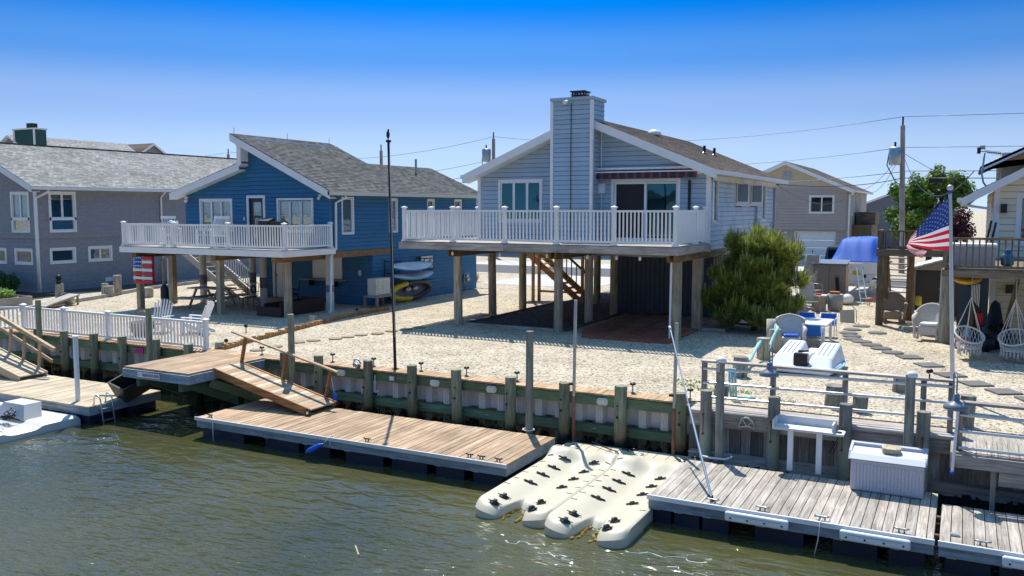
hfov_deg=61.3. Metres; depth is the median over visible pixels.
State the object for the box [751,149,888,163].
overhead wire
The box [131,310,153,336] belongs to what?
chair
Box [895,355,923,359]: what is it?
paving slab
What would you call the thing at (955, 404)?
gooseneck lamp
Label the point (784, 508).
floating dock
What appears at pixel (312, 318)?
pile stub
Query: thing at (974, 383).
paving slab
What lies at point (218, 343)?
pile stub
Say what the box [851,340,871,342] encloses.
stepping stone
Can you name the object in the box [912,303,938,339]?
wicker chair
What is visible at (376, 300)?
equipment stand
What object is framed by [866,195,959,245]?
house behind
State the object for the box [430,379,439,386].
bulkhead light
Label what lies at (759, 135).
overhead wire
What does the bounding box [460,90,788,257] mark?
beach house
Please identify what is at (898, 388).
pile stub
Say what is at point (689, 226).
deck railing
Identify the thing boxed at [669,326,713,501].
aluminium pole
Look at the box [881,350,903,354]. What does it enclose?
stepping stone
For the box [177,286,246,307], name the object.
picnic table
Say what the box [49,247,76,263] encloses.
window
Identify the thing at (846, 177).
overhead wire
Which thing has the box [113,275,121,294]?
pile stub
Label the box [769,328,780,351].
pile stub
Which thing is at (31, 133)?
house behind
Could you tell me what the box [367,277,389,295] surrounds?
air conditioner
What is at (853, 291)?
driveway
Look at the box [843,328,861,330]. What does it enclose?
stepping stone
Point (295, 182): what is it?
blue house
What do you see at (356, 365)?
spot lamp
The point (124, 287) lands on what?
mulch bed
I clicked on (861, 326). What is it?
stepping stone
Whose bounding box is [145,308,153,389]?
mooring pile
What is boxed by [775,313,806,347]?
wicker chair
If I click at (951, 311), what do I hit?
flagpole
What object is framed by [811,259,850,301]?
storage shed
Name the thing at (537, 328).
bed edging
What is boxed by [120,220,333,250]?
deck railing
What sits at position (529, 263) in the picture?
driveway
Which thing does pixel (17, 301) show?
plant box
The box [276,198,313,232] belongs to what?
window
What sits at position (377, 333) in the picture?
stepping stone
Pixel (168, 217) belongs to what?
rocking chair
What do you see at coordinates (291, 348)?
mooring pile
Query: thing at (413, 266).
kayak
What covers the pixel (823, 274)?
door
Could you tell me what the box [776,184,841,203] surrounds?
overhead wire
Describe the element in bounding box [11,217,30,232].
window
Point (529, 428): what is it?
mooring pile
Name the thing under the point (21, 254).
window
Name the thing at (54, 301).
cornhole board
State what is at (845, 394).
pipe railing
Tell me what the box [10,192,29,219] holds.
window
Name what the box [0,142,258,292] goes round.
grey house
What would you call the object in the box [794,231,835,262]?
garage door
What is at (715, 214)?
window
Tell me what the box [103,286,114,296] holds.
pile stub
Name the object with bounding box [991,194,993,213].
window
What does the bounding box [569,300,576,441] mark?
steel pipe
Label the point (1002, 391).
paving slab
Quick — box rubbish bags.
[971,323,1012,351]
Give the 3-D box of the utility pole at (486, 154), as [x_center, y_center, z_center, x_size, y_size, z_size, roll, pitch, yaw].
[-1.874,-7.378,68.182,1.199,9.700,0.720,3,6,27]
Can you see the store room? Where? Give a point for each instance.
(643, 285)
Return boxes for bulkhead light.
[336,369,345,375]
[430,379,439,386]
[486,386,496,392]
[597,398,607,405]
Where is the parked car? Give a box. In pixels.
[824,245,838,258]
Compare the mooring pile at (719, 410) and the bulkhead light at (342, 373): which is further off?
the bulkhead light at (342, 373)
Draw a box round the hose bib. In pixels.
[373,375,378,395]
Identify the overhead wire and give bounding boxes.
[233,137,490,158]
[501,117,898,140]
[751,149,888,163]
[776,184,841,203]
[777,178,900,186]
[795,172,898,181]
[902,151,973,195]
[903,113,1021,116]
[905,146,1007,147]
[905,154,975,188]
[944,178,981,178]
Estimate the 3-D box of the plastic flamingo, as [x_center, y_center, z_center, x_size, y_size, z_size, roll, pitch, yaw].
[13.867,0.404,33.438,0.380,0.568,0.190,3,6,27]
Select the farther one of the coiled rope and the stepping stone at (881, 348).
the stepping stone at (881, 348)
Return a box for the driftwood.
[55,291,65,297]
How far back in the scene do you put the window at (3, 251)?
39.64 m
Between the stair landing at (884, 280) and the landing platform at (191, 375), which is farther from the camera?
the stair landing at (884, 280)
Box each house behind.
[0,123,134,150]
[127,143,166,153]
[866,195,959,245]
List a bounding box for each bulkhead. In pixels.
[0,328,696,455]
[688,389,1023,514]
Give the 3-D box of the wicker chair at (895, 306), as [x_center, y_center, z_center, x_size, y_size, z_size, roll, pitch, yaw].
[12.621,0.634,28.675,0.919,0.982,0.834,2,6,18]
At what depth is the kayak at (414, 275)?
34.75 m
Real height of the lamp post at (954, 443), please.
1.011 m
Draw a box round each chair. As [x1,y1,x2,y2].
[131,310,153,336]
[152,299,173,333]
[160,216,180,245]
[180,301,215,333]
[196,219,225,244]
[210,216,230,247]
[241,281,259,305]
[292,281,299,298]
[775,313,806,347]
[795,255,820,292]
[798,271,822,297]
[798,312,815,337]
[799,283,819,312]
[802,324,823,344]
[816,312,837,338]
[836,306,856,323]
[883,291,907,323]
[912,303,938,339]
[954,278,984,356]
[986,220,996,242]
[997,283,1023,359]
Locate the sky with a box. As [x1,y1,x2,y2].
[0,0,1023,209]
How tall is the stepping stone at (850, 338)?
0.056 m
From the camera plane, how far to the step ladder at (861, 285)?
34.40 m
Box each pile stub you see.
[55,283,63,296]
[101,283,107,294]
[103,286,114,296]
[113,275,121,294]
[145,287,153,297]
[214,341,223,348]
[309,315,316,321]
[713,385,728,396]
[733,355,748,377]
[756,337,769,359]
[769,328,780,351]
[824,383,841,406]
[852,396,868,413]
[892,373,905,392]
[960,393,976,427]
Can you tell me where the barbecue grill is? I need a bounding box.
[258,218,287,246]
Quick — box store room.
[618,254,739,316]
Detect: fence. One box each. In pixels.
[0,303,210,349]
[748,323,778,361]
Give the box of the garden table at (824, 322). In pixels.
[804,317,833,342]
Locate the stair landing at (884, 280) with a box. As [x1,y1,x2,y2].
[875,229,942,324]
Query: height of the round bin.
0.620 m
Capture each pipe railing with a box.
[701,359,954,432]
[956,400,1023,456]
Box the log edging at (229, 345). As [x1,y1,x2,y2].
[219,306,389,349]
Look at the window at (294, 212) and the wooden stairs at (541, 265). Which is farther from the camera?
the wooden stairs at (541, 265)
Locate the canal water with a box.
[0,374,1019,575]
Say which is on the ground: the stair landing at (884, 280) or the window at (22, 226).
the stair landing at (884, 280)
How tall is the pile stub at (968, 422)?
0.762 m
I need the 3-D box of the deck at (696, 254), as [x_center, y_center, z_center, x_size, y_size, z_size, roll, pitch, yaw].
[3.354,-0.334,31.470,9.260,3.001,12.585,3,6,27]
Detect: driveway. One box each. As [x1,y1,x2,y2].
[476,260,609,268]
[482,274,609,287]
[792,286,903,299]
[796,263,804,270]
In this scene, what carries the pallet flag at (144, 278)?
attached to the deck at (219, 255)
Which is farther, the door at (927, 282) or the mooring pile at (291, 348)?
the door at (927, 282)
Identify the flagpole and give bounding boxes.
[947,185,958,392]
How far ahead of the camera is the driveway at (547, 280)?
44.48 m
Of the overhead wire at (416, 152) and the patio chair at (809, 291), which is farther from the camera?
the overhead wire at (416, 152)
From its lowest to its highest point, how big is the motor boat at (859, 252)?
2.530 m
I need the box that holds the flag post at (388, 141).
[386,129,398,369]
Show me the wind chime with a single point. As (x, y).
(975, 294)
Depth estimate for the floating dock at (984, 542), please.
11.77 m
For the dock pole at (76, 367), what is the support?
in the canal water
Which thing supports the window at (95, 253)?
in the grey house at (65, 212)
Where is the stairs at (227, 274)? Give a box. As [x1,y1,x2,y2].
[183,254,249,299]
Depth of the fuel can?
23.80 m
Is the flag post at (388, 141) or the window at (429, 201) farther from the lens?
the window at (429, 201)
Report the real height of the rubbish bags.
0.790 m
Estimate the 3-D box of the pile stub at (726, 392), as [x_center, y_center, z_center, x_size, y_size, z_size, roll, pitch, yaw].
[4.171,2.152,17.272,0.330,0.479,0.300,3,6,27]
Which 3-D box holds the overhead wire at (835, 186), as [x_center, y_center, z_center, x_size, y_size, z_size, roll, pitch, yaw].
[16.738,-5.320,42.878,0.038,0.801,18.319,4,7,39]
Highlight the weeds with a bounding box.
[477,288,795,402]
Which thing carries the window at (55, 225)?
in the grey house at (65, 212)
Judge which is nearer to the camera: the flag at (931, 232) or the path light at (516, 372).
the flag at (931, 232)
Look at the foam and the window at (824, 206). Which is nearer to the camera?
the foam
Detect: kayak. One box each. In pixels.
[389,279,430,301]
[390,261,432,270]
[394,270,433,279]
[953,277,983,285]
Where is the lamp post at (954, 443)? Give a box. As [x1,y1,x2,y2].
[950,411,959,474]
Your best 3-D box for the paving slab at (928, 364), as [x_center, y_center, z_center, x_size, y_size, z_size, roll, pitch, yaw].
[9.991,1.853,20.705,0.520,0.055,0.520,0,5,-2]
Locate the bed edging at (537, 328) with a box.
[463,302,623,331]
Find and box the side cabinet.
[811,294,827,311]
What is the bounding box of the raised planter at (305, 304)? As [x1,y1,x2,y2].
[256,296,324,316]
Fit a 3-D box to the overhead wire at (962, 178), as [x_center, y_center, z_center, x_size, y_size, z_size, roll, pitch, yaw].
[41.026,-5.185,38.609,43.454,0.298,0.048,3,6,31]
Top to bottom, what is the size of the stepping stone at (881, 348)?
0.056 m
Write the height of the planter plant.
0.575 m
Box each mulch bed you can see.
[11,291,54,299]
[42,281,180,293]
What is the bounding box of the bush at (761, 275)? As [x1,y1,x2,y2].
[699,218,811,329]
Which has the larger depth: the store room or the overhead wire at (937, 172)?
the overhead wire at (937, 172)
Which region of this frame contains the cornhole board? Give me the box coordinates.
[41,293,79,307]
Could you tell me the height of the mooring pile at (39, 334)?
3.651 m
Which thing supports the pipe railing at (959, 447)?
on the plank platform at (1011, 473)
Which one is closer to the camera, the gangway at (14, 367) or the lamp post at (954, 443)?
the lamp post at (954, 443)
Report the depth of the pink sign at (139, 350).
23.63 m
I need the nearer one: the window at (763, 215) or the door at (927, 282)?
the door at (927, 282)
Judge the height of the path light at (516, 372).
0.223 m
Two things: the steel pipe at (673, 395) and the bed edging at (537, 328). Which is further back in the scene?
the bed edging at (537, 328)
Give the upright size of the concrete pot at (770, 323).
0.720 m
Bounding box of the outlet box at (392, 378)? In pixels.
[389,375,395,380]
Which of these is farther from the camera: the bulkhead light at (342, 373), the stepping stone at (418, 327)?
the stepping stone at (418, 327)
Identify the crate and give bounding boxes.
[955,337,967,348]
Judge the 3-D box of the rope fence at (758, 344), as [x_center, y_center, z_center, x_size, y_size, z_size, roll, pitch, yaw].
[6.197,1.408,21.456,0.289,0.538,4.671,3,6,27]
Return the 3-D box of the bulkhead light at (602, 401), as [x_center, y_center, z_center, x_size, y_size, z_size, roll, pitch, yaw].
[1.813,2.288,17.370,0.230,0.140,0.090,3,6,27]
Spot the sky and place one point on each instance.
(180, 77)
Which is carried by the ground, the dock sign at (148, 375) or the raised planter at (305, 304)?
the raised planter at (305, 304)
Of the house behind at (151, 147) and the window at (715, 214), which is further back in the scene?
the house behind at (151, 147)
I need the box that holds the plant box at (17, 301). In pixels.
[0,295,32,309]
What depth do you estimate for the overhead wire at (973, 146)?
47.74 m
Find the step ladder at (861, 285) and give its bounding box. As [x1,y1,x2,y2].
[856,267,867,304]
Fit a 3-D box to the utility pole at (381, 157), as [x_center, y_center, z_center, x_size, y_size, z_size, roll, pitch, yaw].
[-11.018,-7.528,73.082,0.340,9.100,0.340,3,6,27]
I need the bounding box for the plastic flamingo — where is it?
[865,292,875,305]
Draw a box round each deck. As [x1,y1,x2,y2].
[119,243,335,317]
[399,237,725,340]
[937,237,1023,343]
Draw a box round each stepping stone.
[249,348,264,351]
[295,340,304,343]
[306,339,320,341]
[328,337,341,339]
[341,335,354,337]
[354,333,367,335]
[371,332,383,334]
[400,328,412,330]
[413,326,425,328]
[839,331,857,334]
[842,334,861,337]
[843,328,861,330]
[843,337,862,340]
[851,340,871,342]
[852,324,869,327]
[861,343,881,346]
[868,331,886,334]
[870,346,891,350]
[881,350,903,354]
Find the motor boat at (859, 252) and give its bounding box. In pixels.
[832,236,889,290]
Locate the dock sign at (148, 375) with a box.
[137,372,159,379]
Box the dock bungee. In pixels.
[591,441,618,453]
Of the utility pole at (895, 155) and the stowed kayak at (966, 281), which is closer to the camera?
the stowed kayak at (966, 281)
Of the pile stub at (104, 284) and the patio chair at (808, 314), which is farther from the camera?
the pile stub at (104, 284)
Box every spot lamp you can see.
[353,359,360,368]
[926,369,932,377]
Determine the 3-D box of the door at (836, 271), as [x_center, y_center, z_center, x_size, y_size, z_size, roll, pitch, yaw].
[12.979,-0.192,34.499,0.595,1.440,0.052,3,6,27]
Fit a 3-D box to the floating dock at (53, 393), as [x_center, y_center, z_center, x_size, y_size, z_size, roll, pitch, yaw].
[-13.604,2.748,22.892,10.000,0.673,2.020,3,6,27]
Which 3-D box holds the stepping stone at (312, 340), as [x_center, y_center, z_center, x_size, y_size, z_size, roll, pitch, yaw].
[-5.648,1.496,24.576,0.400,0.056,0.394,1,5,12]
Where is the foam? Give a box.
[505,540,706,575]
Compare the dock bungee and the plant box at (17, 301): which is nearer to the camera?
the dock bungee
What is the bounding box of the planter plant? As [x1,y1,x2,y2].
[0,287,17,298]
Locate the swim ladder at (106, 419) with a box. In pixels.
[93,392,115,423]
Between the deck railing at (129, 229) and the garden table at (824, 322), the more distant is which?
the deck railing at (129, 229)
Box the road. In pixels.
[476,264,905,287]
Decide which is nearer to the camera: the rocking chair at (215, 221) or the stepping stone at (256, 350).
the stepping stone at (256, 350)
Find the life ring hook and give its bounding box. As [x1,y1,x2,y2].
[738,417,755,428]
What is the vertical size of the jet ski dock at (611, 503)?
0.640 m
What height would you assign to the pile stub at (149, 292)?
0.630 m
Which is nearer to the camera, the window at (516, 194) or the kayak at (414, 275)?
the window at (516, 194)
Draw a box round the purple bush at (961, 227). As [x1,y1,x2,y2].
[952,207,976,242]
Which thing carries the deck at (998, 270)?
on the ground
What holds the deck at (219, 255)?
on the ground
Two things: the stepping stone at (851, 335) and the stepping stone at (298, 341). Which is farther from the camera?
the stepping stone at (851, 335)
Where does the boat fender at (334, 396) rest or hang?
hanging from the gangway at (280, 391)
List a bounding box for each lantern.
[55,275,61,283]
[915,295,921,305]
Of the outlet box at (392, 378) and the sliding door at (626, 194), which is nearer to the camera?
the outlet box at (392, 378)
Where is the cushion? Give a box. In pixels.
[829,291,839,293]
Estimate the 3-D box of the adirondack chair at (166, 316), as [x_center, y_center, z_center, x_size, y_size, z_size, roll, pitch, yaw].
[-10.751,0.861,26.352,0.729,1.012,0.859,0,5,3]
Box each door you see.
[246,195,265,243]
[272,263,283,296]
[610,178,680,241]
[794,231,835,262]
[813,264,828,300]
[829,265,845,293]
[915,270,939,309]
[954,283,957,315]
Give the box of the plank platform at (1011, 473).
[950,433,1023,510]
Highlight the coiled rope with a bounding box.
[0,407,19,420]
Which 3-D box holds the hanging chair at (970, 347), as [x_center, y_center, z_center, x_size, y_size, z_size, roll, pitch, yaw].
[11.407,0.703,21.499,0.703,1.940,0.703,0,5,3]
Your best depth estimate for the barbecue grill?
30.11 m
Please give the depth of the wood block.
13.72 m
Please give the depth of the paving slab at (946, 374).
19.42 m
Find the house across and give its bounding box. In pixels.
[476,198,609,257]
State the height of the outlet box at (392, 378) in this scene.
0.110 m
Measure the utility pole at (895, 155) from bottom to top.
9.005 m
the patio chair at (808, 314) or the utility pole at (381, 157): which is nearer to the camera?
the patio chair at (808, 314)
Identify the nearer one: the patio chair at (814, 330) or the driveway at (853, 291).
the patio chair at (814, 330)
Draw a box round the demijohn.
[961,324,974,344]
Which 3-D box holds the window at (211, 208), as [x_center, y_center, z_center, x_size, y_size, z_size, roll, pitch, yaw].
[-11.459,-2.833,33.521,1.740,1.260,0.115,3,6,27]
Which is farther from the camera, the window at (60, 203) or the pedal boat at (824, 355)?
the window at (60, 203)
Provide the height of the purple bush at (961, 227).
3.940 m
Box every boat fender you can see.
[305,434,332,452]
[331,377,336,400]
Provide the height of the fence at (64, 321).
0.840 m
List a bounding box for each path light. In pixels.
[514,371,519,380]
[687,388,693,399]
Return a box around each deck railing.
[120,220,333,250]
[401,206,708,246]
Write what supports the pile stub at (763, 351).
on the ground
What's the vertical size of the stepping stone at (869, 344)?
0.056 m
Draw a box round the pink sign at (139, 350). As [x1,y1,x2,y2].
[135,348,143,353]
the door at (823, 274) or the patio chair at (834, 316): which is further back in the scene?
the door at (823, 274)
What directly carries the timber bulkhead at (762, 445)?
in the canal water
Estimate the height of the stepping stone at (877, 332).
0.056 m
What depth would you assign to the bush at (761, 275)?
25.87 m
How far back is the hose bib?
19.95 m
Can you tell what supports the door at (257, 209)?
in the blue house at (295, 182)
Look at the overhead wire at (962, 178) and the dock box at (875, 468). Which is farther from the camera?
the overhead wire at (962, 178)
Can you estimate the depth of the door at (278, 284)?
35.62 m
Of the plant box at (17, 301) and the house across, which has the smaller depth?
the plant box at (17, 301)
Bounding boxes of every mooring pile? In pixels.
[35,300,43,368]
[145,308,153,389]
[287,314,295,383]
[522,331,534,433]
[702,357,732,463]
[903,371,917,504]
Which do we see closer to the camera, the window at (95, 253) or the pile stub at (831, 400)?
the pile stub at (831, 400)
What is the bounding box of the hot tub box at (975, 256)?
[953,242,997,265]
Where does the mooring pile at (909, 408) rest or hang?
in the canal water
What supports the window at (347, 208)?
in the blue house at (295, 182)
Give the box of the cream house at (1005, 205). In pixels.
[957,147,1023,334]
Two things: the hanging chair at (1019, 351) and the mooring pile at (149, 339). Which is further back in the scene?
the mooring pile at (149, 339)
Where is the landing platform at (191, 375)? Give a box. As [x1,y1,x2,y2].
[122,351,266,405]
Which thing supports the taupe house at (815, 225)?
on the ground
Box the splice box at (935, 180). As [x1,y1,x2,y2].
[929,178,942,182]
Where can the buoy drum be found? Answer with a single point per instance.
(848, 299)
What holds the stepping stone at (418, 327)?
on the ground
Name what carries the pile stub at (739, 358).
on the ground
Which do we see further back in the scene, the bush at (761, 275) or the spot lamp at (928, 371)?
the bush at (761, 275)
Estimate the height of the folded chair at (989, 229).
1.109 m
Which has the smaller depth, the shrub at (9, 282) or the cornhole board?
the cornhole board
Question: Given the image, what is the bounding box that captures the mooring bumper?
[160,284,168,306]
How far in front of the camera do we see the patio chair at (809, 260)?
34.93 m
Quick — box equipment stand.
[363,294,395,308]
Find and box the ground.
[1,210,1023,485]
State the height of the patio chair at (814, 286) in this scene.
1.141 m
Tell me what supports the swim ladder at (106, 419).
attached to the floating dock at (53, 393)
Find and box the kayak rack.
[384,257,432,283]
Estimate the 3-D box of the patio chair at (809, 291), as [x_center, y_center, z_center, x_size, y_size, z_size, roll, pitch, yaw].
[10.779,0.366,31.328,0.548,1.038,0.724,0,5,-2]
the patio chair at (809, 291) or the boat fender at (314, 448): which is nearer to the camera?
the boat fender at (314, 448)
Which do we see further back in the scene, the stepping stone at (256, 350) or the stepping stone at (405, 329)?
the stepping stone at (405, 329)
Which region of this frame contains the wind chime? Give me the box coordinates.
[972,284,979,306]
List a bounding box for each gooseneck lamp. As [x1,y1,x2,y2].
[759,344,778,387]
[943,371,968,418]
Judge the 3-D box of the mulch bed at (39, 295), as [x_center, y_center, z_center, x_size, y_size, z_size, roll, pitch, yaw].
[-21.838,0.401,36.771,5.400,0.064,3.600,3,6,27]
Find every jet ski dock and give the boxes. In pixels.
[475,440,629,527]
[544,448,698,548]
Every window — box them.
[0,248,7,263]
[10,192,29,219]
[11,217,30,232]
[14,248,33,264]
[48,191,76,219]
[49,217,76,232]
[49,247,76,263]
[88,245,112,261]
[199,199,232,231]
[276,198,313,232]
[341,197,353,234]
[388,198,397,232]
[419,256,432,267]
[427,199,434,209]
[454,199,461,209]
[498,179,542,222]
[711,177,718,223]
[734,182,748,205]
[749,184,762,205]
[761,186,766,221]
[809,195,834,213]
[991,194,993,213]
[1014,193,1023,245]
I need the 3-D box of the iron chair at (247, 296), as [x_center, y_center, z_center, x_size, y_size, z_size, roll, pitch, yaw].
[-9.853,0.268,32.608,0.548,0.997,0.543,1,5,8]
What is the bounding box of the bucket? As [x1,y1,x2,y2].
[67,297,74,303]
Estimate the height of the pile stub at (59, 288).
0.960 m
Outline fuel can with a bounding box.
[975,309,984,329]
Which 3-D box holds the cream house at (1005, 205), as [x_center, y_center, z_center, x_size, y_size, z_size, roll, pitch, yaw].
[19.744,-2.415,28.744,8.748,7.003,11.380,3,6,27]
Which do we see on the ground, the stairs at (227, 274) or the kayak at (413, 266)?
the stairs at (227, 274)
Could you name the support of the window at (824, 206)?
in the taupe house at (815, 225)
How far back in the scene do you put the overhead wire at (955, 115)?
48.24 m
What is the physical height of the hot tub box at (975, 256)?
0.570 m
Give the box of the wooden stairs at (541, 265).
[526,254,584,302]
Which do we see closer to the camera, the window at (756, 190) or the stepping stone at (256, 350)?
the stepping stone at (256, 350)
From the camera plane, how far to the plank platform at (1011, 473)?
13.21 m
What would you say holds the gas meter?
attached to the blue house at (295, 182)
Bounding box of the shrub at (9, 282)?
[0,270,21,291]
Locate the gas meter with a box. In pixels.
[463,273,469,289]
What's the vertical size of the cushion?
0.100 m
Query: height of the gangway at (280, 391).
1.555 m
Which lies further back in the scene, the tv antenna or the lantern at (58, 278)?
the lantern at (58, 278)
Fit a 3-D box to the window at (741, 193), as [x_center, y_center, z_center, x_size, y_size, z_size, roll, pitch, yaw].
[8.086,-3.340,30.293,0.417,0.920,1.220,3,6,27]
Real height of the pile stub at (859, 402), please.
0.520 m
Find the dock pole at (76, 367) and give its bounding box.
[72,335,80,400]
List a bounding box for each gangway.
[0,314,55,380]
[213,331,338,415]
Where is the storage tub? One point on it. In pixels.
(126, 389)
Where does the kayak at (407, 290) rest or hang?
on the ground
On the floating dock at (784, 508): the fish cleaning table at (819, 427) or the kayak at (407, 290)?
the fish cleaning table at (819, 427)
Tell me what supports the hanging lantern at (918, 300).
hanging from the stair landing at (884, 280)
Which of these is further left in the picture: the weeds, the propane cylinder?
the weeds
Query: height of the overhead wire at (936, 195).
2.847 m
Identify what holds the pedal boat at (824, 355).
on the ground
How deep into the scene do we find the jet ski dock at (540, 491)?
15.03 m
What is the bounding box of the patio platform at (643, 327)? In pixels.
[581,313,733,343]
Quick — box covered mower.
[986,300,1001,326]
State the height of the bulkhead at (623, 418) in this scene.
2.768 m
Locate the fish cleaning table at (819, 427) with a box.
[772,414,845,474]
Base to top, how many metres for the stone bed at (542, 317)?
0.062 m
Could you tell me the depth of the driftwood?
34.05 m
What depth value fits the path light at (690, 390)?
16.87 m
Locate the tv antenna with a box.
[977,145,1002,185]
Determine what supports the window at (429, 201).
in the blue house at (295, 182)
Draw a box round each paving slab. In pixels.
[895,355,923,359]
[913,362,944,367]
[933,372,967,377]
[958,380,994,386]
[984,388,1023,394]
[1014,396,1023,401]
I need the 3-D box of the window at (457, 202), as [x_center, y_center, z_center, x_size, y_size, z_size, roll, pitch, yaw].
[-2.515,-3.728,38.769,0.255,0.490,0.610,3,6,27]
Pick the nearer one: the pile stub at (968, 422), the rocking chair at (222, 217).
the pile stub at (968, 422)
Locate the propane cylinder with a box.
[1001,249,1013,265]
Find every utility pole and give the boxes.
[380,145,382,164]
[482,132,494,163]
[886,117,904,272]
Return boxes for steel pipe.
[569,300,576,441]
[669,323,678,454]
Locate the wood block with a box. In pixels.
[882,444,900,454]
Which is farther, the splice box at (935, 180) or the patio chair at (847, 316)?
the splice box at (935, 180)
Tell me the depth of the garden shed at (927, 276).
30.01 m
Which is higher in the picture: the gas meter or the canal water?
the gas meter
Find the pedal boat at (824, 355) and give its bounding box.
[771,340,846,375]
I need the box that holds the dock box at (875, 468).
[848,440,928,498]
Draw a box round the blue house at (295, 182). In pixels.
[169,133,477,313]
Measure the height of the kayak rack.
1.000 m
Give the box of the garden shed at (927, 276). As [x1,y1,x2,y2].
[905,257,957,317]
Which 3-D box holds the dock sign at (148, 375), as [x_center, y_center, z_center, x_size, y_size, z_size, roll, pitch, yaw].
[-8.399,2.025,19.959,0.730,0.120,0.021,3,6,27]
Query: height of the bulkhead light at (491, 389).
0.140 m
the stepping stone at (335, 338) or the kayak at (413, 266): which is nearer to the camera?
the stepping stone at (335, 338)
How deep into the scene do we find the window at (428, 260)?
36.78 m
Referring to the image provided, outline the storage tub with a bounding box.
[107,370,152,402]
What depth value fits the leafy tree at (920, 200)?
54.82 m
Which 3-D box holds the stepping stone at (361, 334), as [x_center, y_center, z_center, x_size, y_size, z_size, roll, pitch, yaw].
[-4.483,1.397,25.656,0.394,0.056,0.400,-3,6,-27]
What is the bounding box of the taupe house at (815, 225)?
[764,161,878,262]
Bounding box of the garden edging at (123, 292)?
[19,281,198,310]
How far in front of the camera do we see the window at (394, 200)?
34.52 m
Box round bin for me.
[827,293,843,311]
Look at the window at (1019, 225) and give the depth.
25.41 m
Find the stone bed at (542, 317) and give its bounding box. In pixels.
[472,291,609,328]
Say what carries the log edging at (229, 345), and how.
on the ground
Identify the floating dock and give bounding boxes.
[0,374,160,424]
[194,399,554,485]
[647,460,940,567]
[938,504,1023,575]
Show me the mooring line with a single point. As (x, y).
(818, 534)
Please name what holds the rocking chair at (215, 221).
on the deck at (219, 255)
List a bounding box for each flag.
[133,256,154,283]
[906,198,948,257]
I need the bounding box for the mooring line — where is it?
[814,517,822,553]
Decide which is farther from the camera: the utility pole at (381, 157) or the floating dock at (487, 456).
the utility pole at (381, 157)
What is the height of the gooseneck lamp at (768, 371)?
0.832 m
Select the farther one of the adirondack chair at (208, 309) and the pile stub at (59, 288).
the pile stub at (59, 288)
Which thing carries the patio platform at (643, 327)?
on the ground
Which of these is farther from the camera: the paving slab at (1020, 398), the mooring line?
the paving slab at (1020, 398)
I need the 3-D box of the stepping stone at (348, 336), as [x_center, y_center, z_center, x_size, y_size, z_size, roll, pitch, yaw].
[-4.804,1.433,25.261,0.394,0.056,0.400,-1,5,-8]
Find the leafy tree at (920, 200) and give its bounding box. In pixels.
[883,163,976,260]
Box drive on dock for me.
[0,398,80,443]
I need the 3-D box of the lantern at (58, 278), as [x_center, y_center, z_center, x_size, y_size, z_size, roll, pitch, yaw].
[-18.120,-0.355,34.523,0.280,0.360,0.266,3,6,27]
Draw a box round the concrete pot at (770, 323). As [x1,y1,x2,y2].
[766,319,775,336]
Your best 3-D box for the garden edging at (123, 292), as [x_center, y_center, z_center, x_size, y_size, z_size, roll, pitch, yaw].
[-17.172,0.234,37.622,0.689,0.140,11.908,1,5,11]
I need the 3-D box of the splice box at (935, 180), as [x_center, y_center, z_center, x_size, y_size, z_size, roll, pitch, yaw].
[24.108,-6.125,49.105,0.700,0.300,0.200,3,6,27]
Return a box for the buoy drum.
[843,293,853,304]
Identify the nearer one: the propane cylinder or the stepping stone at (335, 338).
the propane cylinder
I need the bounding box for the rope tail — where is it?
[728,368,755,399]

